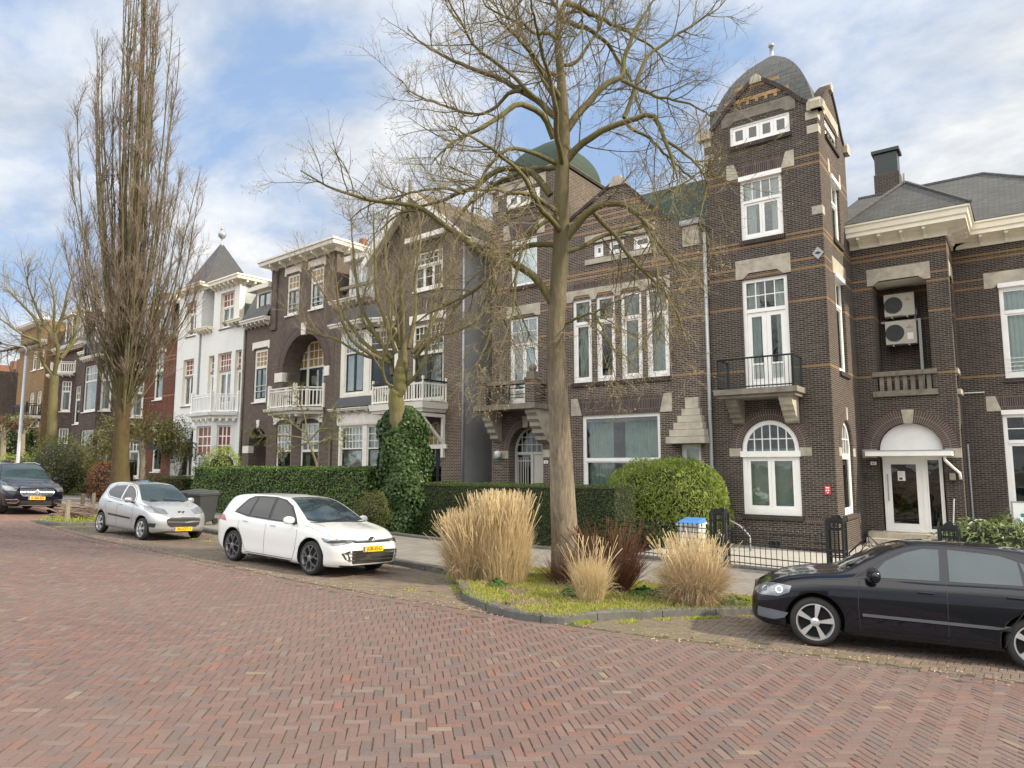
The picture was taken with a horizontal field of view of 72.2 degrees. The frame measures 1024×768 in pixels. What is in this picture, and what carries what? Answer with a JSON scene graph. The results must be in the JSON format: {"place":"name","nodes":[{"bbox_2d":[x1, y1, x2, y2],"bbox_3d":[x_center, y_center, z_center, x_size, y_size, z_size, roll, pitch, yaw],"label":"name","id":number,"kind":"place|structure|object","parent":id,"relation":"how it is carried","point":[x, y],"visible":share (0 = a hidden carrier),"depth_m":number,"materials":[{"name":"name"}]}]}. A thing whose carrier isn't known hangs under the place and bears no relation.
{"place":"outdoors","nodes":[
{"label":"outdoors","id":0,"kind":"place"},
{"bbox_2d":[0,506,96,520],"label":"road","id":1,"kind":"structure","parent":0,"point":[13,513],"depth_m":25.13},
{"bbox_2d":[0,342,27,462],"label":"street lamp","id":2,"kind":"object","parent":1,"relation":"on","point":[19,443],"visible":0.69,"depth_m":31.78,"materials":[{"name":"metal"}]},
{"bbox_2d":[0,462,62,513],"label":"parked car","id":3,"kind":"object","parent":1,"relation":"on","point":[26,485],"visible":0.98,"depth_m":25.11,"materials":[{"name":"blue paint"}]},
{"bbox_2d":[47,516,95,521],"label":"verge","id":4,"kind":"structure","parent":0,"point":[75,518],"depth_m":22.47,"materials":[{"name":"green plant"}]},
{"bbox_2d":[40,502,97,517],"bbox_3d":[-14.148,4.179,23.186,3.838,0.543,1.693,-6,-9,42],"label":"branch pile","id":5,"kind":"object","parent":4,"relation":"on","point":[78,510],"visible":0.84,"depth_m":23.20,"materials":[{"name":"brown wood"}]},
{"bbox_2d":[62,492,767,595],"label":"pavement","id":6,"kind":"structure","parent":0,"point":[416,549],"depth_m":17.18,"materials":[{"name":"grey concrete"}]},
{"bbox_2d":[0,414,17,460],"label":"knobbly pollard","id":7,"kind":"object","parent":6,"relation":"on","point":[3,431],"visible":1,"depth_m":45.87,"materials":[{"name":"brown plant"}]},
{"bbox_2d":[0,412,42,458],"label":"dark evergreen","id":8,"kind":"object","parent":6,"relation":"on","point":[11,441],"visible":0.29,"depth_m":49.03,"materials":[{"name":"green plant"}]},
{"bbox_2d":[7,412,37,457],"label":"knobbly pollard","id":9,"kind":"object","parent":6,"relation":"on","point":[25,430],"visible":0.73,"depth_m":45.98,"materials":[{"name":"brown plant"}]},
{"bbox_2d":[72,400,209,480],"bbox_3d":[-18.529,3.356,34.570,7.194,5.048,3.573,-1,-7,6],"label":"weeping tree","id":10,"kind":"object","parent":6,"relation":"on","point":[171,431],"visible":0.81,"depth_m":34.34,"materials":[{"name":"green plant"}]},
{"bbox_2d":[187,490,220,523],"bbox_3d":[-9.993,4.006,22.796,0.620,1.099,0.876,-4,-7,28],"label":"wheelie bin","id":11,"kind":"object","parent":6,"relation":"on","point":[206,501],"visible":0.8,"depth_m":22.63,"materials":[{"name":"grey plastic"}]},
{"bbox_2d":[353,488,392,528],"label":"mixed shrub","id":12,"kind":"object","parent":6,"relation":"on","point":[373,511],"visible":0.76,"depth_m":21.08,"materials":[{"name":"green plant"}]},
{"bbox_2d":[709,507,730,566],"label":"iron pier","id":13,"kind":"structure","parent":6,"relation":"on","point":[721,512],"depth_m":17.76,"materials":[{"name":"black metal"}]},
{"bbox_2d":[727,526,825,568],"bbox_3d":[6.387,4.012,16.958,2.379,1.069,0.046,-5,-8,36],"label":"iron railing","id":14,"kind":"object","parent":6,"relation":"on","point":[776,546],"visible":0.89,"depth_m":17.01,"materials":[{"name":"black metal"}]},
{"bbox_2d":[825,515,848,562],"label":"iron pier","id":15,"kind":"structure","parent":6,"relation":"on","point":[834,520],"depth_m":16.12,"materials":[{"name":"black metal"}]},
{"bbox_2d":[937,522,960,540],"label":"iron pier","id":16,"kind":"structure","parent":6,"relation":"on","point":[948,527],"depth_m":14.82,"materials":[{"name":"black metal"}]},
{"bbox_2d":[0,520,1023,767],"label":"road","id":17,"kind":"structure","parent":0,"point":[112,654],"depth_m":6.79,"materials":[{"name":"red brick"}]},
{"bbox_2d":[0,0,1023,364],"label":"sky","id":18,"kind":"structure","parent":0,"point":[941,82],"materials":[{"name":"blue"}]},
{"bbox_2d":[54,526,1023,682],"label":"parking bay","id":19,"kind":"object","parent":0,"point":[974,661],"visible":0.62,"depth_m":10.49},
{"bbox_2d":[95,481,204,539],"bbox_3d":[-10.050,3.469,19.630,3.449,1.508,1.940,-3,-10,36],"label":"parked car","id":20,"kind":"object","parent":19,"relation":"on","point":[143,510],"visible":1,"depth_m":18.99,"materials":[{"name":"silver metal"}]},
{"bbox_2d":[218,490,396,574],"bbox_3d":[-4.417,3.109,15.091,4.296,1.521,2.177,-3,-10,36],"label":"parked car","id":21,"kind":"object","parent":19,"relation":"on","point":[313,534],"visible":1,"depth_m":14.31,"materials":[{"name":"white paint"}]},
{"bbox_2d":[55,526,750,624],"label":"gutter weeds","id":22,"kind":"object","parent":19,"relation":"on","point":[584,622],"visible":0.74,"depth_m":11.03,"materials":[{"name":"green plant"}]},
{"bbox_2d":[87,537,1023,684],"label":"dry litter","id":23,"kind":"object","parent":19,"relation":"on","point":[565,623],"visible":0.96,"depth_m":9.90,"materials":[{"name":"brown plant"}]},
{"bbox_2d":[752,539,1023,667],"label":"parked car","id":24,"kind":"object","parent":19,"relation":"on","point":[956,593],"visible":1,"depth_m":9.10,"materials":[{"name":"black paint"}]},
{"bbox_2d":[456,565,752,617],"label":"verge","id":25,"kind":"structure","parent":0,"point":[525,592],"depth_m":11.92,"materials":[{"name":"green plant"}]},
{"bbox_2d":[425,505,502,580],"bbox_3d":[-0.909,3.039,13.525,1.902,1.380,1.762,-5,-8,36],"label":"grass clump","id":26,"kind":"object","parent":25,"relation":"on","point":[458,539],"visible":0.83,"depth_m":13.13,"materials":[{"name":"plant"}]},
{"bbox_2d":[445,488,554,583],"bbox_3d":[-0.194,2.889,13.579,2.216,1.747,2.152,-5,-8,36],"label":"grass clump","id":27,"kind":"object","parent":25,"relation":"on","point":[510,561],"visible":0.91,"depth_m":13.16,"materials":[{"name":"plant"}]},
{"bbox_2d":[535,552,583,584],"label":"bare shrub","id":28,"kind":"object","parent":25,"relation":"on","point":[556,576],"visible":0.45,"depth_m":13.39,"materials":[{"name":"brown plant"}]},
{"bbox_2d":[557,533,622,602],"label":"grass clump","id":29,"kind":"object","parent":25,"relation":"on","point":[589,583],"visible":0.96,"depth_m":11.42,"materials":[{"name":"plant"}]},
{"bbox_2d":[554,516,664,593],"bbox_3d":[1.714,3.093,12.883,2.039,1.345,2.085,-5,-8,36],"label":"bare shrub","id":30,"kind":"object","parent":25,"relation":"on","point":[630,571],"visible":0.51,"depth_m":12.65,"materials":[{"name":"brown plant"}]},
{"bbox_2d":[646,525,744,613],"bbox_3d":[3.032,3.035,11.747,1.862,1.270,1.808,-5,-8,36],"label":"grass clump","id":31,"kind":"object","parent":25,"relation":"on","point":[695,576],"visible":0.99,"depth_m":11.52,"materials":[{"name":"plant"}]},
{"bbox_2d":[415,524,886,552],"bbox_3d":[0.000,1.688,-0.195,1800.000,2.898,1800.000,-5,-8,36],"label":"ground","id":32,"kind":"structure","parent":0,"point":[666,544],"depth_m":22.52,"materials":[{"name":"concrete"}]},
{"bbox_2d":[0,359,18,424],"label":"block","id":33,"kind":"structure","parent":32,"relation":"on","point":[8,386],"depth_m":69.83,"materials":[{"name":"brown brick"}]},
{"bbox_2d":[11,317,65,454],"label":"yellow brick house","id":34,"kind":"structure","parent":32,"relation":"on","point":[37,392],"depth_m":63.34,"materials":[{"name":"brick"}]},
{"bbox_2d":[0,230,100,446],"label":"street tree","id":35,"kind":"object","parent":32,"relation":"on","point":[52,419],"visible":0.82,"depth_m":47.75,"materials":[{"name":"brown plant"}]},
{"bbox_2d":[20,433,96,495],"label":"olive shrub","id":36,"kind":"object","parent":32,"relation":"on","point":[56,459],"visible":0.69,"depth_m":36.84,"materials":[{"name":"green plant"}]},
{"bbox_2d":[39,515,94,525],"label":"kerb","id":37,"kind":"structure","parent":32,"relation":"on","point":[48,522],"depth_m":21.25,"materials":[{"name":"grey concrete"}]},
{"bbox_2d":[45,309,94,447],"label":"second bay house","id":38,"kind":"structure","parent":32,"relation":"on","point":[69,371],"depth_m":59.38,"materials":[{"name":"brown brick"}]},
{"bbox_2d":[86,460,111,501],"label":"copper beech hedge","id":39,"kind":"object","parent":32,"relation":"on","point":[99,484],"visible":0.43,"depth_m":32.18,"materials":[{"name":"brown plant"}]},
{"bbox_2d":[77,293,168,459],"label":"bay windowed house","id":40,"kind":"structure","parent":32,"relation":"on","point":[93,400],"depth_m":54.13,"materials":[{"name":"brown brick"}]},
{"bbox_2d":[81,365,97,412],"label":"window","id":41,"kind":"structure","parent":40,"relation":"in","point":[91,371],"depth_m":54.46,"materials":[{"name":"white glass"}]},
{"bbox_2d":[55,0,219,484],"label":"columnar tree","id":42,"kind":"object","parent":32,"relation":"on","point":[125,298],"visible":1,"depth_m":30.54,"materials":[{"name":"brown plant"}]},
{"bbox_2d":[111,293,179,480],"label":"red brick house","id":43,"kind":"structure","parent":32,"relation":"on","point":[159,395],"depth_m":47.79,"materials":[{"name":"brick"}]},
{"bbox_2d":[151,353,164,401],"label":"window","id":44,"kind":"structure","parent":43,"relation":"in","point":[158,384],"depth_m":48.09,"materials":[{"name":"white glass"}]},
{"bbox_2d":[147,475,193,490],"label":"green hedge","id":45,"kind":"object","parent":32,"relation":"on","point":[187,482],"visible":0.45,"depth_m":35.46,"materials":[{"name":"green plant"}]},
{"bbox_2d":[148,222,271,478],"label":"white house","id":46,"kind":"structure","parent":32,"relation":"on","point":[208,385],"depth_m":43.12,"materials":[{"name":"paint"}]},
{"bbox_2d":[180,359,193,407],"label":"window","id":47,"kind":"structure","parent":46,"relation":"in","point":[189,363],"depth_m":45.49,"materials":[{"name":"white glass"}]},
{"bbox_2d":[196,426,210,468],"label":"window","id":48,"kind":"structure","parent":46,"relation":"in","point":[204,432],"depth_m":41.54,"materials":[{"name":"white paint"}]},
{"bbox_2d":[216,426,230,454],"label":"window","id":49,"kind":"structure","parent":46,"relation":"in","point":[224,432],"depth_m":40.89,"materials":[{"name":"white paint"}]},
{"bbox_2d":[218,352,231,411],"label":"french window","id":50,"kind":"structure","parent":46,"relation":"in","point":[224,385],"depth_m":42.53,"materials":[{"name":"white glass"}]},
{"bbox_2d":[218,291,234,330],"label":"window","id":51,"kind":"structure","parent":46,"relation":"in","point":[228,305],"depth_m":43.01,"materials":[{"name":"white paint"}]},
{"bbox_2d":[201,444,240,466],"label":"garden shrub","id":52,"kind":"object","parent":32,"relation":"on","point":[223,459],"visible":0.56,"depth_m":30.66,"materials":[{"name":"green plant"}]},
{"bbox_2d":[190,465,379,521],"bbox_3d":[-9.044,4.319,27.292,11.132,2.328,1.288,-5,-8,36],"label":"laurel hedge","id":53,"kind":"object","parent":32,"relation":"on","point":[345,485],"visible":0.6,"depth_m":26.42,"materials":[{"name":"green plant"}]},
{"bbox_2d":[242,377,352,472],"bbox_3d":[-7.780,1.878,25.599,3.874,4.447,1.406,0,-7,0],"label":"young tree","id":54,"kind":"object","parent":32,"relation":"on","point":[323,429],"visible":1,"depth_m":25.57,"materials":[{"name":"brown plant"}]},
{"bbox_2d":[238,236,370,466],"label":"loggia house","id":55,"kind":"structure","parent":32,"relation":"on","point":[275,354],"depth_m":38.14,"materials":[{"name":"brown brick"}]},
{"bbox_2d":[251,348,267,403],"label":"window","id":56,"kind":"structure","parent":55,"relation":"in","point":[261,355],"depth_m":39.68,"materials":[{"name":"white paint"}]},
{"bbox_2d":[276,424,291,466],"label":"window","id":57,"kind":"structure","parent":55,"relation":"in","point":[281,442],"depth_m":37.60,"materials":[{"name":"white paint"}]},
{"bbox_2d":[284,273,299,317],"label":"window","id":58,"kind":"structure","parent":55,"relation":"in","point":[292,286],"depth_m":38.26,"materials":[{"name":"white paint"}]},
{"bbox_2d":[299,346,308,406],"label":"window","id":59,"kind":"structure","parent":55,"relation":"in","point":[304,367],"depth_m":38.70,"materials":[{"name":"grey glass"}]},
{"bbox_2d":[301,423,318,466],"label":"window","id":60,"kind":"structure","parent":55,"relation":"in","point":[307,459],"depth_m":36.09,"materials":[{"name":"white paint"}]},
{"bbox_2d":[307,266,323,311],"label":"window","id":61,"kind":"structure","parent":55,"relation":"in","point":[318,305],"depth_m":36.86,"materials":[{"name":"white paint"}]},
{"bbox_2d":[307,341,323,404],"bbox_3d":[-10.250,-0.585,37.801,2.214,3.579,0.262,-6,-9,40],"label":"balcony door","id":62,"kind":"structure","parent":55,"relation":"in","point":[315,355],"depth_m":38.06,"materials":[{"name":"white paint"}]},
{"bbox_2d":[254,163,501,450],"bbox_3d":[-4.426,-1.664,23.241,8.647,13.433,3.439,0,-7,-2],"label":"pollarded tree","id":63,"kind":"object","parent":32,"relation":"on","point":[398,388],"visible":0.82,"depth_m":23.28,"materials":[{"name":"brown plant"}]},
{"bbox_2d":[366,405,434,534],"bbox_3d":[-3.555,2.858,23.625,2.580,4.329,2.370,-5,-8,36],"label":"ivy","id":64,"kind":"object","parent":63,"relation":"attached to","point":[402,472],"visible":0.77,"depth_m":22.97,"materials":[{"name":"green plant"}]},
{"bbox_2d":[61,503,753,624],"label":"kerb","id":65,"kind":"structure","parent":32,"relation":"on","point":[606,614],"depth_m":10.86,"materials":[{"name":"grey concrete"}]},
{"bbox_2d":[327,180,492,484],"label":"gabled house","id":66,"kind":"structure","parent":32,"relation":"on","point":[461,452],"depth_m":30.95,"materials":[{"name":"brown brick"}]},
{"bbox_2d":[341,426,362,466],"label":"window","id":67,"kind":"structure","parent":66,"relation":"in","point":[352,456],"depth_m":32.78,"materials":[{"name":"white paint"}]},
{"bbox_2d":[345,331,363,394],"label":"window","id":68,"kind":"structure","parent":66,"relation":"in","point":[354,363],"depth_m":33.24,"materials":[{"name":"grey glass"}]},
{"bbox_2d":[349,261,374,295],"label":"window","id":69,"kind":"structure","parent":66,"relation":"in","point":[362,271],"depth_m":34.85,"materials":[{"name":"white glass"}]},
{"bbox_2d":[367,425,383,467],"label":"window","id":70,"kind":"structure","parent":66,"relation":"in","point":[374,449],"depth_m":32.19,"materials":[{"name":"white paint"}]},
{"bbox_2d":[369,330,395,391],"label":"window","id":71,"kind":"structure","parent":66,"relation":"in","point":[375,371],"depth_m":32.43,"materials":[{"name":"grey glass"}]},
{"bbox_2d":[412,248,443,292],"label":"window","id":72,"kind":"structure","parent":66,"relation":"in","point":[423,277],"depth_m":31.38,"materials":[{"name":"white paint"}]},
{"bbox_2d":[412,322,443,400],"bbox_3d":[-3.592,-0.961,30.946,2.022,3.457,0.262,-6,-9,40],"label":"french window","id":73,"kind":"structure","parent":66,"relation":"in","point":[438,375],"depth_m":30.82,"materials":[{"name":"white paint"}]},
{"bbox_2d":[241,0,799,581],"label":"lime tree","id":74,"kind":"object","parent":32,"relation":"on","point":[563,500],"visible":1,"depth_m":13.81,"materials":[{"name":"brown plant"}]},
{"bbox_2d":[414,481,636,553],"bbox_3d":[0.216,4.052,21.594,7.096,2.046,1.599,-4,-8,31],"label":"yew hedge","id":75,"kind":"object","parent":32,"relation":"on","point":[596,504],"visible":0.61,"depth_m":20.39,"materials":[{"name":"green plant"}]},
{"bbox_2d":[390,532,778,571],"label":"garden kerb","id":76,"kind":"structure","parent":32,"relation":"on","point":[758,568],"depth_m":18.64,"materials":[{"name":"grey concrete"}]},
{"bbox_2d":[473,141,753,542],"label":"green domed house","id":77,"kind":"structure","parent":32,"relation":"on","point":[657,425],"depth_m":25.92,"materials":[{"name":"brown brick"}]},
{"bbox_2d":[504,186,539,213],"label":"window","id":78,"kind":"structure","parent":77,"relation":"in","point":[537,189],"depth_m":28.58,"materials":[{"name":"white paint"}]},
{"bbox_2d":[510,235,536,290],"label":"window","id":79,"kind":"structure","parent":77,"relation":"in","point":[521,277],"depth_m":28.10,"materials":[{"name":"white glass"}]},
{"bbox_2d":[511,316,537,403],"bbox_3d":[0.571,-0.919,27.810,1.365,3.431,0.262,-5,-8,36],"label":"french window","id":80,"kind":"structure","parent":77,"relation":"in","point":[531,323],"depth_m":27.79,"materials":[{"name":"white paint"}]},
{"bbox_2d":[531,452,542,483],"bbox_3d":[1.072,4.322,27.158,0.760,3.376,0.100,-5,-8,36],"label":"front door","id":81,"kind":"structure","parent":77,"relation":"in","point":[536,460],"depth_m":27.32,"materials":[{"name":"grey paint"}]},
{"bbox_2d":[571,298,592,386],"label":"window","id":82,"kind":"structure","parent":77,"relation":"in","point":[585,350],"depth_m":26.33,"materials":[{"name":"white paint"}]},
{"bbox_2d":[595,295,616,384],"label":"window","id":83,"kind":"structure","parent":77,"relation":"in","point":[600,374],"depth_m":25.65,"materials":[{"name":"white paint"}]},
{"bbox_2d":[583,412,660,486],"bbox_3d":[3.931,2.903,24.885,3.092,3.673,0.261,-5,-8,36],"label":"window","id":84,"kind":"structure","parent":77,"relation":"in","point":[642,438],"depth_m":25.27,"materials":[{"name":"white paint"}]},
{"bbox_2d":[619,290,643,383],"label":"window","id":85,"kind":"structure","parent":77,"relation":"in","point":[633,301],"depth_m":25.14,"materials":[{"name":"white paint"}]},
{"bbox_2d":[645,286,670,381],"bbox_3d":[5.120,-1.737,24.448,0.939,3.290,0.390,-5,-8,36],"label":"window","id":86,"kind":"structure","parent":77,"relation":"in","point":[666,363],"depth_m":24.49,"materials":[{"name":"white paint"}]},
{"bbox_2d":[682,444,700,475],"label":"window","id":87,"kind":"structure","parent":77,"relation":"in","point":[688,450],"depth_m":23.53,"materials":[{"name":"white paint"}]},
{"bbox_2d":[607,456,734,545],"bbox_3d":[5.051,3.769,22.808,4.300,2.937,2.934,-5,-8,36],"label":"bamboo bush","id":88,"kind":"object","parent":32,"relation":"on","point":[675,491],"visible":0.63,"depth_m":21.82,"materials":[{"name":"green plant"}]},
{"bbox_2d":[696,43,1023,553],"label":"corner tower house","id":89,"kind":"structure","parent":32,"relation":"on","point":[818,389],"depth_m":23.30,"materials":[{"name":"brown brick"}]},
{"bbox_2d":[728,111,791,151],"bbox_3d":[8.210,-8.322,23.262,2.047,0.858,0.343,-5,-8,36],"label":"window","id":90,"kind":"structure","parent":89,"relation":"in","point":[766,130],"depth_m":23.20,"materials":[{"name":"white paint"}]},
{"bbox_2d":[738,167,785,245],"bbox_3d":[8.193,-5.753,23.000,1.451,2.316,0.380,-5,-8,36],"label":"window","id":91,"kind":"structure","parent":89,"relation":"in","point":[750,235],"depth_m":22.97,"materials":[{"name":"white paint"}]},
{"bbox_2d":[742,274,791,387],"bbox_3d":[8.226,-1.657,22.589,1.439,3.579,0.262,-5,-8,36],"label":"french window","id":92,"kind":"structure","parent":89,"relation":"in","point":[752,320],"depth_m":22.55,"materials":[{"name":"white paint"}]},
{"bbox_2d":[742,420,803,520],"bbox_3d":[8.149,2.683,22.034,1.860,3.092,0.343,-5,-8,36],"label":"window","id":93,"kind":"structure","parent":89,"relation":"in","point":[772,485],"depth_m":22.01,"materials":[{"name":"white paint"}]},
{"bbox_2d":[830,173,844,251],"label":"window","id":94,"kind":"structure","parent":89,"relation":"in","point":[835,186],"depth_m":23.71,"materials":[{"name":"white paint"}]},
{"bbox_2d":[834,272,850,378],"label":"window","id":95,"kind":"structure","parent":89,"relation":"in","point":[839,281],"depth_m":23.29,"materials":[{"name":"white paint"}]},
{"bbox_2d":[842,422,858,520],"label":"window","id":96,"kind":"structure","parent":89,"relation":"in","point":[846,461],"depth_m":22.62,"materials":[{"name":"white paint"}]},
{"bbox_2d":[883,292,915,320],"bbox_3d":[13.662,-2.727,24.732,0.942,0.866,0.500,-5,-8,36],"label":"air conditioner","id":97,"kind":"object","parent":89,"relation":"attached to","point":[899,305],"visible":1,"depth_m":24.57,"materials":[{"name":"beige metal"}]},
{"bbox_2d":[885,319,918,347],"bbox_3d":[13.663,-1.748,24.618,0.959,0.886,0.500,-5,-8,36],"label":"air conditioner","id":98,"kind":"object","parent":89,"relation":"attached to","point":[901,333],"visible":1,"depth_m":24.45,"materials":[{"name":"beige metal"}]},
{"bbox_2d":[882,457,927,532],"bbox_3d":[13.125,3.678,23.452,1.219,2.462,0.080,-5,-8,36],"label":"entrance door","id":99,"kind":"structure","parent":89,"relation":"in","point":[906,510],"depth_m":23.43,"materials":[{"name":"white paint"}]},
{"bbox_2d":[923,457,946,532],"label":"side window","id":100,"kind":"structure","parent":89,"relation":"in","point":[933,466],"depth_m":22.95,"materials":[{"name":"white paint"}]},
{"bbox_2d":[997,280,1023,382],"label":"window","id":101,"kind":"structure","parent":89,"relation":"in","point":[1012,318],"depth_m":23.84,"materials":[{"name":"white paint"}]},
{"bbox_2d":[1001,409,1023,515],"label":"window","id":102,"kind":"structure","parent":89,"relation":"in","point":[1013,420],"depth_m":23.40,"materials":[{"name":"white paint"}]},
{"bbox_2d":[924,514,1023,547],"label":"rhododendron","id":103,"kind":"object","parent":32,"relation":"on","point":[1009,534],"visible":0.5,"depth_m":19.45,"materials":[{"name":"green plant"}]},
{"bbox_2d":[635,542,868,567],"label":"forecourt","id":104,"kind":"structure","parent":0,"point":[755,552],"depth_m":20.00,"materials":[{"name":"concrete"}]},
{"bbox_2d":[619,518,709,556],"bbox_3d":[3.987,4.140,18.724,2.798,1.080,0.046,-5,-8,36],"label":"iron railing","id":105,"kind":"object","parent":104,"relation":"on","point":[665,529],"visible":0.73,"depth_m":18.76,"materials":[{"name":"black metal"}]},
{"bbox_2d":[676,517,706,557],"bbox_3d":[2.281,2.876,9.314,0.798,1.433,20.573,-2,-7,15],"label":"wheelie bin","id":106,"kind":"object","parent":104,"relation":"on","point":[693,520],"visible":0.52,"depth_m":18.47,"materials":[{"name":"white plastic"}]},
{"bbox_2d":[1010,501,1023,527],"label":"sign board","id":107,"kind":"object","parent":104,"relation":"on","point":[1017,509],"visible":0.51,"depth_m":20.65,"materials":[{"name":"white paint"}]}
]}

